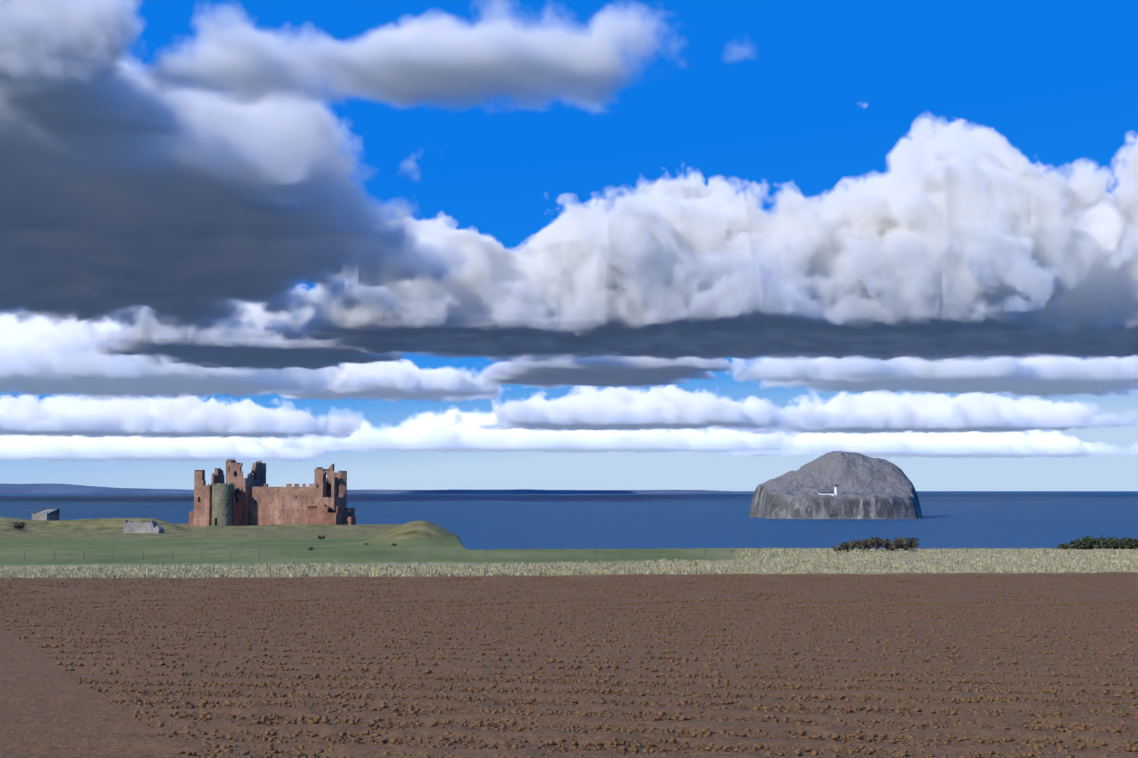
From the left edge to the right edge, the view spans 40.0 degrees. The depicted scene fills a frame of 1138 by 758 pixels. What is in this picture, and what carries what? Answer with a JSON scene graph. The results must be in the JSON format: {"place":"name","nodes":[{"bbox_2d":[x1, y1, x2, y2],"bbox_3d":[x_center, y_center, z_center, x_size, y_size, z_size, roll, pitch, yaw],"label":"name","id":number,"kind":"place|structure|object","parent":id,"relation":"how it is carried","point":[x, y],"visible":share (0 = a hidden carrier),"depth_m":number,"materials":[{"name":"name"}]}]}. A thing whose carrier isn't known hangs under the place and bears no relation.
{"place":"outdoors","nodes":[
{"label":"outdoors","id":0,"kind":"place"},
{"bbox_2d":[0,484,753,493],"bbox_3d":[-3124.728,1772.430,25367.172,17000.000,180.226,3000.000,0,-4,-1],"label":"coast","id":1,"kind":"structure","parent":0,"point":[41,489],"depth_m":24038.03},
{"bbox_2d":[0,517,1137,757],"bbox_3d":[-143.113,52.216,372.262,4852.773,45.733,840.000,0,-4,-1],"label":"ground","id":2,"kind":"structure","parent":0,"point":[50,709],"depth_m":46.28,"materials":[{"name":"brown soil"}]},
{"bbox_2d":[12,521,27,529],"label":"bush","id":3,"kind":"object","parent":2,"relation":"on","point":[17,525],"visible":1,"depth_m":412.56,"materials":[{"name":"green plant"}]},
{"bbox_2d":[32,509,59,520],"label":"shed","id":4,"kind":"structure","parent":2,"relation":"on","point":[48,514],"depth_m":491.37,"materials":[{"name":"grey stone"}]},
{"bbox_2d":[123,520,164,532],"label":"wall fragment","id":5,"kind":"object","parent":2,"relation":"on","point":[140,527],"depth_m":393.23,"materials":[{"name":"grey stone"}]},
{"bbox_2d":[189,459,355,525],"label":"castle ruins","id":6,"kind":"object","parent":2,"relation":"on","point":[252,498],"depth_m":539.07,"materials":[{"name":"red stone"}]},
{"bbox_2d":[0,574,1137,757],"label":"field clods","id":7,"kind":"object","parent":2,"relation":"on","point":[223,749],"visible":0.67,"depth_m":40.59,"materials":[{"name":"soil"}]},
{"bbox_2d":[0,548,1137,577],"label":"grass tufts","id":8,"kind":"object","parent":2,"relation":"on","point":[356,571],"visible":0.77,"depth_m":163.50,"materials":[{"name":"plant"}]},
{"bbox_2d":[12,545,1136,559],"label":"field fence","id":9,"kind":"object","parent":2,"relation":"on","point":[596,551],"visible":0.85,"depth_m":205.03,"materials":[{"name":"brown"}]},
{"bbox_2d":[832,546,844,551],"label":"thorn bush","id":10,"kind":"object","parent":2,"relation":"on","point":[840,548],"visible":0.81,"depth_m":222.97,"materials":[{"name":"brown plant"}]},
{"bbox_2d":[839,540,855,551],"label":"thorn bush","id":11,"kind":"object","parent":2,"relation":"on","point":[848,545],"visible":0.92,"depth_m":224.03,"materials":[{"name":"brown plant"}]},
{"bbox_2d":[852,539,872,550],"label":"thorn bush","id":12,"kind":"object","parent":2,"relation":"on","point":[866,543],"visible":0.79,"depth_m":226.09,"materials":[{"name":"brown plant"}]},
{"bbox_2d":[868,537,886,550],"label":"thorn bush","id":13,"kind":"object","parent":2,"relation":"on","point":[877,542],"visible":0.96,"depth_m":225.09,"materials":[{"name":"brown plant"}]},
{"bbox_2d":[883,538,899,550],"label":"thorn bush","id":14,"kind":"object","parent":2,"relation":"on","point":[889,545],"visible":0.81,"depth_m":226.00,"materials":[{"name":"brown plant"}]},
{"bbox_2d":[891,536,919,550],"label":"thorn bush","id":15,"kind":"object","parent":2,"relation":"on","point":[903,543],"visible":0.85,"depth_m":227.04,"materials":[{"name":"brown plant"}]},
{"bbox_2d":[1057,543,1073,549],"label":"gorse bush","id":16,"kind":"object","parent":2,"relation":"on","point":[1064,546],"visible":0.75,"depth_m":244.52,"materials":[{"name":"green plant"}]},
{"bbox_2d":[1068,539,1091,549],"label":"gorse bush","id":17,"kind":"object","parent":2,"relation":"on","point":[1077,544],"visible":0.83,"depth_m":244.19,"materials":[{"name":"green plant"}]},
{"bbox_2d":[1076,535,1109,549],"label":"gorse bush","id":18,"kind":"object","parent":2,"relation":"on","point":[1097,541],"visible":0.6,"depth_m":244.33,"materials":[{"name":"green plant"}]},
{"bbox_2d":[1102,538,1118,548],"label":"gorse bush","id":19,"kind":"object","parent":2,"relation":"on","point":[1112,544],"visible":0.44,"depth_m":243.86,"materials":[{"name":"green plant"}]},
{"bbox_2d":[1105,536,1135,548],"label":"gorse bush","id":20,"kind":"object","parent":2,"relation":"on","point":[1125,542],"visible":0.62,"depth_m":244.16,"materials":[{"name":"green plant"}]},
{"bbox_2d":[1120,537,1137,548],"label":"gorse bush","id":21,"kind":"object","parent":2,"relation":"on","point":[1136,545],"visible":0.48,"depth_m":244.39,"materials":[{"name":"green plant"}]},
{"bbox_2d":[0,491,1137,549],"bbox_3d":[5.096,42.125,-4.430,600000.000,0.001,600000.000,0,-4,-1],"label":"sea","id":22,"kind":"structure","parent":0,"point":[998,519],"depth_m":2503.86,"materials":[{"name":"blue liquid"}]},
{"bbox_2d":[749,451,922,518],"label":"rocky island","id":23,"kind":"structure","parent":22,"relation":"on","point":[872,488],"depth_m":2443.59,"materials":[{"name":"grey stone"}]},
{"bbox_2d":[819,484,837,495],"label":"lighthouse","id":24,"kind":"object","parent":23,"relation":"on","point":[835,493],"visible":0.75,"depth_m":2392.72,"materials":[{"name":"white paint"}]},
{"bbox_2d":[0,0,1137,490],"label":"sky","id":25,"kind":"structure","parent":0,"point":[717,245],"materials":[{"name":"blue"}]}
]}

